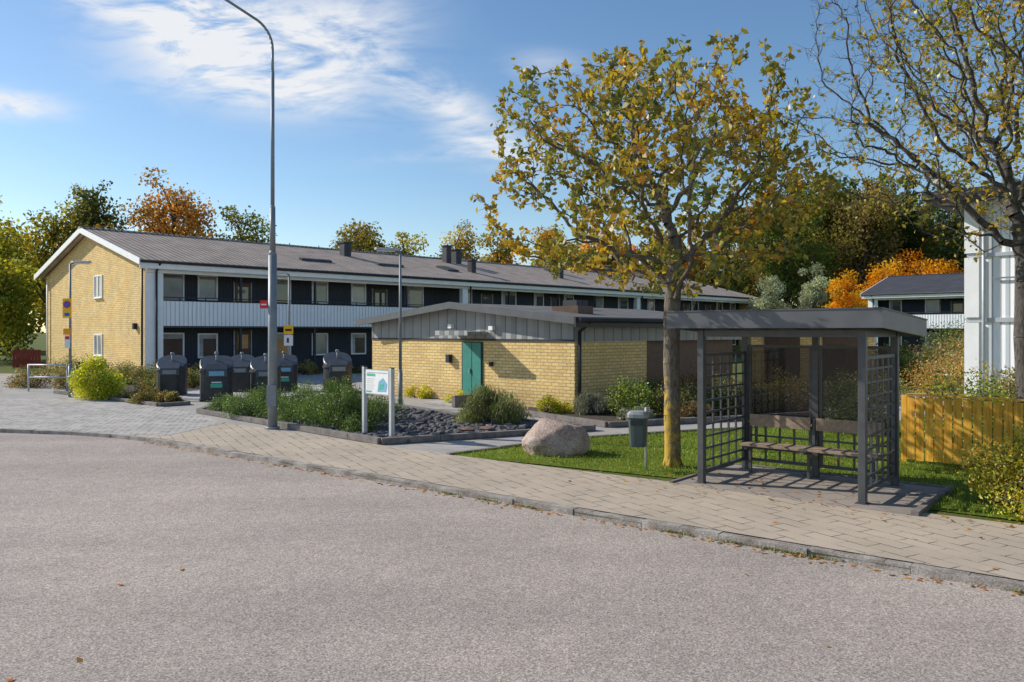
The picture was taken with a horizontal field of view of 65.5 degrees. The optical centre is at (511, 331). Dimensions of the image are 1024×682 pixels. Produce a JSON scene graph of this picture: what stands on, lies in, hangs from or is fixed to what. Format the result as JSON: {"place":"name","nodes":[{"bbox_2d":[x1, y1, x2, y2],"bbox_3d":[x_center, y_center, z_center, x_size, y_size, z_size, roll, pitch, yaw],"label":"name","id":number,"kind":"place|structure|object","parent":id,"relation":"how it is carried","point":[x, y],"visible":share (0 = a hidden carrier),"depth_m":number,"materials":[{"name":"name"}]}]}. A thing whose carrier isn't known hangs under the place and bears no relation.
{"place":"outdoors","nodes":[
{"label":"outdoors","id":0,"kind":"place"},
{"bbox_2d":[0,398,224,434],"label":"cobblestone apron","id":1,"kind":"object","parent":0,"point":[72,414],"visible":1,"depth_m":19.43,"materials":[{"name":"stone"}]},
{"bbox_2d":[0,374,963,453],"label":"courtyard paving","id":2,"kind":"structure","parent":0,"point":[444,447],"depth_m":19.10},
{"bbox_2d":[1,363,61,388],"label":"hedge shrub","id":3,"kind":"object","parent":2,"relation":"on","point":[16,381],"visible":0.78,"depth_m":29.93,"materials":[{"name":"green plant"}]},
{"bbox_2d":[27,362,84,391],"bbox_3d":[-15.952,1.575,27.842,2.180,1.050,0.200,0,0,9],"label":"cycle barrier","id":4,"kind":"object","parent":2,"relation":"on","point":[28,365],"visible":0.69,"depth_m":27.84,"materials":[{"name":"metal"}]},
{"bbox_2d":[63,261,91,396],"bbox_3d":[-13.946,-0.080,25.559,0.908,4.360,0.267,0,0,0],"label":"path lamp","id":5,"kind":"object","parent":2,"relation":"on","point":[67,312],"visible":0.98,"depth_m":25.52,"materials":[{"name":"metal"}]},
{"bbox_2d":[65,384,164,402],"bbox_3d":[-13.724,2.090,27.508,3.614,0.001,12.767,0,0,-27],"label":"gravel bed","id":6,"kind":"object","parent":2,"relation":"on","point":[131,386],"visible":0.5,"depth_m":29.77,"materials":[{"name":"gravel"}]},
{"bbox_2d":[65,352,130,400],"bbox_3d":[-12.966,1.385,24.825,1.763,1.496,1.763,0,0,-41],"label":"golden shrub","id":7,"kind":"object","parent":6,"relation":"on","point":[87,378],"visible":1,"depth_m":24.54,"materials":[{"name":"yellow plant"}]},
{"bbox_2d":[53,390,190,406],"bbox_3d":[-12.249,2.047,25.237,7.637,0.105,1.512,0,0,41],"label":"bed edging","id":8,"kind":"object","parent":6,"relation":"on","point":[183,402],"visible":0.52,"depth_m":22.84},
{"bbox_2d":[115,381,158,398],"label":"heather shrub","id":9,"kind":"object","parent":6,"relation":"on","point":[126,395],"visible":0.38,"depth_m":24.53,"materials":[{"name":"green plant"}]},
{"bbox_2d":[123,359,157,385],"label":"hedge shrub","id":10,"kind":"object","parent":6,"relation":"on","point":[136,374],"visible":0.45,"depth_m":30.11,"materials":[{"name":"green plant"}]},
{"bbox_2d":[127,387,164,404],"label":"heather shrub","id":11,"kind":"object","parent":6,"relation":"on","point":[143,396],"visible":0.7,"depth_m":23.04,"materials":[{"name":"green plant"}]},
{"bbox_2d":[159,390,182,402],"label":"heather shrub","id":12,"kind":"object","parent":6,"relation":"on","point":[170,396],"visible":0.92,"depth_m":23.07,"materials":[{"name":"green plant"}]},
{"bbox_2d":[225,0,279,429],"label":"street lamp","id":13,"kind":"object","parent":2,"relation":"on","point":[270,304],"visible":1,"depth_m":17.14,"materials":[{"name":"metal"}]},
{"bbox_2d":[179,386,361,400],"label":"container plinth","id":14,"kind":"structure","parent":2,"relation":"on","point":[192,395],"depth_m":26.37,"materials":[{"name":"concrete"}]},
{"bbox_2d":[156,352,187,394],"bbox_3d":[-11.094,1.391,25.977,0.970,1.419,1.017,0,0,-14],"label":"waste container","id":15,"kind":"object","parent":14,"relation":"on","point":[171,369],"visible":0.86,"depth_m":25.68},
{"bbox_2d":[199,352,233,401],"bbox_3d":[-9.041,1.358,24.377,1.014,1.484,0.912,0,0,-20],"label":"waste container","id":16,"kind":"object","parent":14,"relation":"on","point":[216,373],"visible":0.88,"depth_m":24.05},
{"bbox_2d":[231,352,253,391],"bbox_3d":[-9.295,1.403,27.377,0.953,1.393,1.000,0,0,-11],"label":"waste container","id":17,"kind":"object","parent":14,"relation":"on","point":[241,368],"visible":0.54,"depth_m":27.00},
{"bbox_2d":[249,353,281,397],"bbox_3d":[-7.693,1.391,24.878,0.970,1.419,1.017,0,0,-17],"label":"waste container","id":18,"kind":"object","parent":14,"relation":"on","point":[258,371],"visible":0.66,"depth_m":24.57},
{"bbox_2d":[277,351,298,391],"bbox_3d":[-7.893,1.391,27.576,0.970,1.419,0.875,0,0,-17],"label":"waste container","id":19,"kind":"object","parent":14,"relation":"on","point":[289,369],"visible":0.5,"depth_m":27.32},
{"bbox_2d":[322,349,352,391],"bbox_3d":[-5.993,1.358,27.378,1.014,1.484,1.060,0,0,-17],"label":"waste container","id":20,"kind":"object","parent":14,"relation":"on","point":[337,364],"visible":0.69,"depth_m":27.07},
{"bbox_2d":[277,272,292,353],"bbox_3d":[-8.662,-0.065,29.892,0.853,4.330,0.260,0,0,-21],"label":"path lamp","id":21,"kind":"object","parent":2,"relation":"on","point":[288,338],"visible":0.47,"depth_m":29.92,"materials":[{"name":"metal"}]},
{"bbox_2d":[298,359,321,374],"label":"hedge shrub","id":22,"kind":"object","parent":2,"relation":"on","point":[309,368],"visible":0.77,"depth_m":38.97,"materials":[{"name":"green plant"}]},
{"bbox_2d":[374,248,402,403],"bbox_3d":[-3.382,-0.090,21.800,0.768,4.380,0.259,0,0,-23],"label":"path lamp","id":23,"kind":"object","parent":2,"relation":"on","point":[400,382],"visible":0.98,"depth_m":21.86,"materials":[{"name":"metal"}]},
{"bbox_2d":[355,300,741,410],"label":"brick outbuilding","id":24,"kind":"structure","parent":2,"relation":"on","point":[568,350],"depth_m":23.18,"materials":[{"name":"yellow brick"}]},
{"bbox_2d":[434,324,494,394],"bbox_3d":[-1.503,0.925,23.459,2.050,2.290,0.870,0,0,44],"label":"door and fittings","id":25,"kind":"structure","parent":24,"relation":"in","point":[472,352],"depth_m":23.65,"materials":[{"name":"metal"}]},
{"bbox_2d":[510,399,741,420],"bbox_3d":[3.400,2.094,21.050,10.200,0.001,7.100,0,0,0],"label":"gravel bed","id":26,"kind":"object","parent":2,"relation":"on","point":[605,417],"visible":0.11,"depth_m":19.87,"materials":[{"name":"gravel"}]},
{"bbox_2d":[536,393,563,412],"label":"golden shrub","id":27,"kind":"object","parent":26,"relation":"on","point":[543,404],"visible":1,"depth_m":20.47,"materials":[{"name":"yellow plant"}]},
{"bbox_2d":[572,389,618,414],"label":"lavender shrub","id":28,"kind":"object","parent":26,"relation":"on","point":[589,403],"visible":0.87,"depth_m":20.10,"materials":[{"name":"green plant"}]},
{"bbox_2d":[516,408,741,426],"bbox_3d":[2.767,2.038,19.570,10.738,0.125,4.447,0,0,17],"label":"bed edging","id":29,"kind":"object","parent":26,"relation":"on","point":[683,420],"visible":0.43,"depth_m":18.23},
{"bbox_2d":[602,372,659,414],"bbox_3d":[2.940,1.554,19.725,1.364,1.129,1.726,0,0,42],"label":"rose shrub","id":30,"kind":"object","parent":26,"relation":"on","point":[626,402],"visible":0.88,"depth_m":19.57,"materials":[{"name":"green plant"}]},
{"bbox_2d":[615,403,655,420],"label":"rose shrub","id":31,"kind":"object","parent":26,"relation":"on","point":[621,415],"visible":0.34,"depth_m":18.36,"materials":[{"name":"green plant"}]},
{"bbox_2d":[620,374,663,411],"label":"rose shrub","id":32,"kind":"object","parent":26,"relation":"on","point":[653,386],"visible":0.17,"depth_m":21.24,"materials":[{"name":"green plant"}]},
{"bbox_2d":[641,379,696,415],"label":"rose shrub","id":33,"kind":"object","parent":26,"relation":"on","point":[685,393],"visible":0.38,"depth_m":19.72,"materials":[{"name":"green plant"}]},
{"bbox_2d":[655,366,723,401],"bbox_3d":[4.885,1.517,21.948,2.067,1.191,1.681,0,0,37],"label":"rose shrub","id":34,"kind":"object","parent":26,"relation":"on","point":[684,380],"visible":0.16,"depth_m":22.04,"materials":[{"name":"green plant"}]},
{"bbox_2d":[680,400,717,417],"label":"rose shrub","id":35,"kind":"object","parent":26,"relation":"on","point":[690,410],"visible":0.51,"depth_m":18.69,"materials":[{"name":"brown plant"}]},
{"bbox_2d":[687,372,741,414],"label":"rose shrub","id":36,"kind":"object","parent":26,"relation":"on","point":[717,402],"visible":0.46,"depth_m":20.24,"materials":[{"name":"green plant"}]},
{"bbox_2d":[900,340,963,400],"bbox_3d":[13.352,1.165,24.501,2.891,1.917,2.842,0,0,0],"label":"garden shrub","id":37,"kind":"object","parent":2,"relation":"on","point":[932,368],"visible":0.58,"depth_m":24.48,"materials":[{"name":"green plant"}]},
{"label":"gravel bed","id":38,"kind":"object","parent":2,"relation":"on","visible":0},
{"bbox_2d":[204,388,265,410],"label":"juniper shrub","id":39,"kind":"object","parent":38,"relation":"on","point":[218,403],"visible":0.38,"depth_m":20.43,"materials":[{"name":"green plant"}]},
{"bbox_2d":[219,387,267,418],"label":"juniper shrub","id":40,"kind":"object","parent":38,"relation":"on","point":[243,408],"visible":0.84,"depth_m":19.18,"materials":[{"name":"green plant"}]},
{"bbox_2d":[251,393,302,418],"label":"juniper shrub","id":41,"kind":"object","parent":38,"relation":"on","point":[289,404],"visible":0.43,"depth_m":18.93,"materials":[{"name":"green plant"}]},
{"bbox_2d":[278,379,322,412],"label":"juniper shrub","id":42,"kind":"object","parent":38,"relation":"on","point":[301,390],"visible":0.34,"depth_m":20.25,"materials":[{"name":"green plant"}]},
{"bbox_2d":[277,394,333,422],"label":"juniper shrub","id":43,"kind":"object","parent":38,"relation":"on","point":[300,409],"visible":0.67,"depth_m":17.85,"materials":[{"name":"green plant"}]},
{"bbox_2d":[298,395,361,427],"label":"juniper shrub","id":44,"kind":"object","parent":38,"relation":"on","point":[325,418],"visible":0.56,"depth_m":17.21,"materials":[{"name":"green plant"}]},
{"bbox_2d":[312,378,350,416],"bbox_3d":[-4.250,1.586,18.913,0.913,1.057,1.014,0,0,23],"label":"young conifer","id":45,"kind":"object","parent":38,"relation":"on","point":[332,387],"visible":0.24,"depth_m":18.82,"materials":[{"name":"green plant"}]},
{"bbox_2d":[329,375,371,428],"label":"shrub","id":46,"kind":"object","parent":38,"relation":"on","point":[346,405],"visible":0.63,"depth_m":16.84,"materials":[{"name":"green plant"}]},
{"bbox_2d":[333,403,385,432],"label":"juniper shrub","id":47,"kind":"object","parent":38,"relation":"on","point":[353,423],"visible":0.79,"depth_m":16.44,"materials":[{"name":"green plant"}]},
{"bbox_2d":[204,401,536,442],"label":"bed stones","id":48,"kind":"object","parent":38,"relation":"on","point":[413,421],"visible":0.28,"depth_m":17.30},
{"bbox_2d":[362,366,394,436],"bbox_3d":[-2.635,1.395,15.650,0.086,1.410,1.041,0,0,-43],"label":"notice board","id":49,"kind":"object","parent":38,"relation":"on","point":[378,382],"visible":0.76,"depth_m":15.55,"materials":[{"name":"metal"}]},
{"bbox_2d":[358,394,408,420],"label":"juniper shrub","id":50,"kind":"object","parent":38,"relation":"on","point":[377,403],"visible":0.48,"depth_m":18.26,"materials":[{"name":"green plant"}]},
{"bbox_2d":[196,398,595,444],"bbox_3d":[-4.037,2.042,19.657,4.614,0.116,12.102,0,0,-44],"label":"bed edging","id":51,"kind":"object","parent":38,"relation":"on","point":[380,440],"visible":0.5,"depth_m":15.95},
{"bbox_2d":[453,382,534,424],"bbox_3d":[-0.357,1.628,18.163,1.807,1.086,1.658,0,0,10],"label":"broom shrub","id":52,"kind":"object","parent":38,"relation":"on","point":[486,403],"visible":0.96,"depth_m":17.74,"materials":[{"name":"green plant"}]},
{"bbox_2d":[0,433,1023,681],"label":"road","id":53,"kind":"structure","parent":0,"point":[130,561],"depth_m":6.56,"materials":[{"name":"asphalt"}]},
{"bbox_2d":[5,432,1022,681],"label":"fallen leaves","id":54,"kind":"object","parent":53,"relation":"on","point":[79,660],"visible":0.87,"depth_m":9.09,"materials":[{"name":"orange plant"}]},
{"bbox_2d":[429,489,1021,592],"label":"gutter weeds","id":55,"kind":"object","parent":53,"relation":"on","point":[780,550],"visible":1,"depth_m":8.08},
{"bbox_2d":[0,333,1023,580],"bbox_3d":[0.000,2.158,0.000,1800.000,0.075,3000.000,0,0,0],"label":"ground","id":56,"kind":"structure","parent":0,"point":[36,345],"depth_m":12.33,"materials":[{"name":"green plant"}]},
{"bbox_2d":[0,220,42,348],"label":"birch tree","id":57,"kind":"object","parent":56,"relation":"on","point":[7,253],"visible":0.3,"depth_m":54.47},
{"bbox_2d":[0,195,42,303],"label":"birch tree","id":58,"kind":"object","parent":56,"relation":"on","point":[22,253],"visible":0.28,"depth_m":59.96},
{"bbox_2d":[0,252,45,361],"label":"birch tree","id":59,"kind":"object","parent":56,"relation":"on","point":[10,279],"visible":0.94,"depth_m":50.19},
{"bbox_2d":[12,350,40,367],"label":"red fence","id":60,"kind":"object","parent":56,"relation":"on","point":[23,357],"visible":0.92,"depth_m":44.13,"materials":[{"name":"paint"}]},
{"bbox_2d":[9,197,84,319],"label":"birch tree","id":61,"kind":"object","parent":56,"relation":"on","point":[53,233],"visible":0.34,"depth_m":65.46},
{"bbox_2d":[34,179,130,297],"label":"alder tree","id":62,"kind":"object","parent":56,"relation":"on","point":[92,214],"visible":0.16,"depth_m":64.59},
{"bbox_2d":[116,167,225,238],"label":"maple tree","id":63,"kind":"object","parent":56,"relation":"on","point":[176,208],"visible":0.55,"depth_m":69.10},
{"bbox_2d":[212,205,277,242],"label":"birch tree","id":64,"kind":"object","parent":56,"relation":"on","point":[247,222],"visible":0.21,"depth_m":69.48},
{"bbox_2d":[329,218,391,252],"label":"birch tree","id":65,"kind":"object","parent":56,"relation":"on","point":[366,238],"visible":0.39,"depth_m":83.60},
{"bbox_2d":[46,236,752,375],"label":"walls","id":66,"kind":"structure","parent":56,"relation":"on","point":[113,314],"depth_m":40.78,"materials":[{"name":"yellow brick"}]},
{"bbox_2d":[163,297,429,327],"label":"balcony","id":67,"kind":"structure","parent":66,"relation":"attached to","point":[194,314],"depth_m":38.98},
{"bbox_2d":[46,268,735,369],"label":"windows and doors","id":68,"kind":"structure","parent":66,"relation":"attached to","point":[207,287],"depth_m":41.40,"materials":[{"name":"white paint"}]},
{"bbox_2d":[34,226,755,297],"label":"roof","id":69,"kind":"structure","parent":66,"relation":"on","point":[136,246],"depth_m":44.74,"materials":[{"name":"tile"}]},
{"bbox_2d":[113,227,611,278],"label":"roof vents","id":70,"kind":"object","parent":69,"relation":"on","point":[449,255],"visible":0.66,"depth_m":52.29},
{"bbox_2d":[140,259,758,375],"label":"trim","id":71,"kind":"structure","parent":66,"relation":"attached to","point":[156,269],"depth_m":41.36,"materials":[{"name":"white paint"}]},
{"bbox_2d":[386,230,428,255],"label":"birch tree","id":72,"kind":"object","parent":56,"relation":"on","point":[407,248],"visible":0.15,"depth_m":84.72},
{"bbox_2d":[430,219,480,260],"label":"birch tree","id":73,"kind":"object","parent":56,"relation":"on","point":[466,247],"visible":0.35,"depth_m":85.08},
{"bbox_2d":[474,227,520,264],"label":"birch tree","id":74,"kind":"object","parent":56,"relation":"on","point":[500,255],"visible":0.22,"depth_m":79.64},
{"bbox_2d":[0,428,1023,593],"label":"granite kerb","id":75,"kind":"structure","parent":56,"relation":"on","point":[959,576],"depth_m":8.96,"materials":[{"name":"stone"}]},
{"bbox_2d":[7,167,1021,350],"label":"distant forest","id":76,"kind":"object","parent":56,"relation":"on","point":[914,242],"visible":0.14,"depth_m":96.59,"materials":[{"name":"plant"}]},
{"bbox_2d":[529,224,595,268],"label":"birch tree","id":77,"kind":"object","parent":56,"relation":"on","point":[548,235],"visible":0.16,"depth_m":82.05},
{"bbox_2d":[691,208,773,295],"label":"poplar tree","id":78,"kind":"object","parent":56,"relation":"on","point":[739,288],"visible":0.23,"depth_m":88.49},
{"bbox_2d":[747,275,792,309],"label":"willow tree","id":79,"kind":"object","parent":56,"relation":"on","point":[765,300],"visible":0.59,"depth_m":71.54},
{"bbox_2d":[749,168,840,308],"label":"poplar tree","id":80,"kind":"object","parent":56,"relation":"on","point":[793,281],"visible":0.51,"depth_m":89.23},
{"bbox_2d":[797,261,830,308],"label":"willow tree","id":81,"kind":"object","parent":56,"relation":"on","point":[815,294],"visible":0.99,"depth_m":71.90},
{"bbox_2d":[821,268,868,307],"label":"autumn maple tree","id":82,"kind":"object","parent":56,"relation":"on","point":[840,288],"visible":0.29,"depth_m":79.98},
{"bbox_2d":[837,288,867,307],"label":"autumn maple tree","id":83,"kind":"object","parent":56,"relation":"on","point":[851,303],"visible":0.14,"depth_m":71.64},
{"bbox_2d":[806,177,922,301],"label":"oak tree","id":84,"kind":"object","parent":56,"relation":"on","point":[860,236],"visible":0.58,"depth_m":92.12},
{"bbox_2d":[853,258,905,292],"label":"autumn maple tree","id":85,"kind":"object","parent":56,"relation":"on","point":[877,276],"visible":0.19,"depth_m":80.92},
{"bbox_2d":[876,340,941,383],"bbox_3d":[15.995,1.195,32.992,2.636,1.932,3.234,0,0,-45],"label":"garden shrub","id":86,"kind":"object","parent":56,"relation":"on","point":[903,362],"visible":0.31,"depth_m":32.38,"materials":[{"name":"green plant"}]},
{"bbox_2d":[892,248,954,275],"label":"autumn maple tree","id":87,"kind":"object","parent":56,"relation":"on","point":[927,268],"visible":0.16,"depth_m":81.88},
{"bbox_2d":[905,341,963,378],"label":"garden shrub","id":88,"kind":"object","parent":56,"relation":"on","point":[923,349],"visible":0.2,"depth_m":35.88,"materials":[{"name":"green plant"}]},
{"bbox_2d":[915,312,965,355],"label":"garden shrub","id":89,"kind":"object","parent":56,"relation":"on","point":[944,336],"visible":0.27,"depth_m":51.81,"materials":[{"name":"green plant"}]},
{"bbox_2d":[914,159,980,272],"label":"oak tree","id":90,"kind":"object","parent":56,"relation":"on","point":[951,248],"visible":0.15,"depth_m":91.30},
{"bbox_2d":[967,199,1023,390],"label":"walls","id":91,"kind":"structure","parent":56,"relation":"on","point":[1000,294],"depth_m":21.09,"materials":[{"name":"metal"}]},
{"bbox_2d":[921,185,1020,216],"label":"roof","id":92,"kind":"structure","parent":91,"relation":"on","point":[949,209],"depth_m":21.27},
{"bbox_2d":[964,203,1014,396],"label":"trim","id":93,"kind":"structure","parent":91,"relation":"attached to","point":[971,310],"depth_m":21.41,"materials":[{"name":"white paint"}]},
{"bbox_2d":[0,0,1023,332],"label":"sky","id":94,"kind":"structure","parent":0,"point":[384,111],"materials":[{"name":"blue"}]},
{"bbox_2d":[61,423,1023,579],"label":"sidewalk","id":95,"kind":"structure","parent":0,"point":[939,540],"depth_m":9.73,"materials":[{"name":"concrete"}]},
{"bbox_2d":[455,421,1023,520],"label":"lawn","id":96,"kind":"structure","parent":0,"point":[610,468],"depth_m":12.80,"materials":[{"name":"plant"}]},
{"bbox_2d":[522,418,589,456],"bbox_3d":[0.752,1.932,13.770,1.187,0.824,0.940,5,1,17],"label":"boulder","id":97,"kind":"object","parent":96,"relation":"on","point":[548,436],"visible":0.85,"depth_m":13.43,"materials":[{"name":"stone"}]},
{"bbox_2d":[446,426,759,454],"bbox_3d":[3.774,2.082,16.579,11.413,0.036,0.842,0,0,-28],"label":"lawn edging","id":98,"kind":"object","parent":96,"relation":"on","point":[491,448],"visible":0.25,"depth_m":14.69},
{"bbox_2d":[627,407,648,469],"bbox_3d":[1.901,1.625,12.004,0.324,0.950,0.292,0,0,20],"label":"litter bin","id":99,"kind":"object","parent":96,"relation":"on","point":[638,426],"visible":0.99,"depth_m":11.90,"materials":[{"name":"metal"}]},
{"bbox_2d":[470,27,851,467],"bbox_3d":[2.351,-1.284,12.430,5.324,6.887,4.892,0,0,38],"label":"cherry tree","id":100,"kind":"object","parent":96,"relation":"on","point":[673,277],"visible":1,"depth_m":11.93,"materials":[{"name":"yellow plant"}]},
{"bbox_2d":[666,307,953,515],"bbox_3d":[4.085,0.917,10.915,3.190,2.405,2.270,0,0,39],"label":"bus shelter","id":101,"kind":"object","parent":96,"relation":"on","point":[854,390],"visible":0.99,"depth_m":11.02,"materials":[{"name":"metal"}]},
{"bbox_2d":[767,0,1023,445],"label":"bare cherry tree","id":102,"kind":"object","parent":96,"relation":"on","point":[1014,206],"visible":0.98,"depth_m":14.62,"materials":[{"name":"brown plant"}]},
{"bbox_2d":[901,393,1023,465],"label":"wooden fence","id":103,"kind":"object","parent":96,"relation":"on","point":[909,407],"visible":0.8,"depth_m":12.39,"materials":[{"name":"yellow wood"}]},
{"bbox_2d":[915,365,1023,443],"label":"garden shrub","id":104,"kind":"object","parent":96,"relation":"on","point":[976,393],"visible":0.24,"depth_m":14.71,"materials":[{"name":"green plant"}]},
{"bbox_2d":[937,361,1015,404],"bbox_3d":[10.987,1.359,17.798,2.516,1.526,2.250,0,0,0],"label":"garden shrub","id":105,"kind":"object","parent":96,"relation":"on","point":[997,377],"visible":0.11,"depth_m":17.95,"materials":[{"name":"green plant"}]},
{"bbox_2d":[962,366,1015,441],"bbox_3d":[9.748,1.354,15.597,1.961,1.530,2.171,0,0,0],"label":"garden shrub","id":106,"kind":"object","parent":96,"relation":"on","point":[1007,383],"visible":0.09,"depth_m":15.54,"materials":[{"name":"green plant"}]},
{"bbox_2d":[955,416,1023,520],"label":"spirea shrub","id":107,"kind":"object","parent":96,"relation":"on","point":[996,468],"visible":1,"depth_m":9.20,"materials":[{"name":"green plant"}]},
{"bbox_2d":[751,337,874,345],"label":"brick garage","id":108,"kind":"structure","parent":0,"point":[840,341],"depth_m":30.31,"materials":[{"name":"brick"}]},
{"bbox_2d":[878,298,963,356],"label":"walls","id":109,"kind":"structure","parent":0,"point":[913,305],"depth_m":65.69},
{"bbox_2d":[860,272,963,296],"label":"roof","id":110,"kind":"structure","parent":109,"relation":"on","point":[941,282],"depth_m":66.71,"materials":[{"name":"grey tile"}]},
{"bbox_2d":[861,291,963,352],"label":"trim","id":111,"kind":"structure","parent":109,"relation":"attached to","point":[873,299],"depth_m":64.28,"materials":[{"name":"white paint"}]},
{"bbox_2d":[889,299,963,348],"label":"windows and doors","id":112,"kind":"structure","parent":109,"relation":"attached to","point":[931,305],"depth_m":64.83,"materials":[{"name":"white paint"}]},
{"bbox_2d":[903,311,966,328],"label":"balcony","id":113,"kind":"structure","parent":109,"relation":"attached to","point":[937,319],"depth_m":62.97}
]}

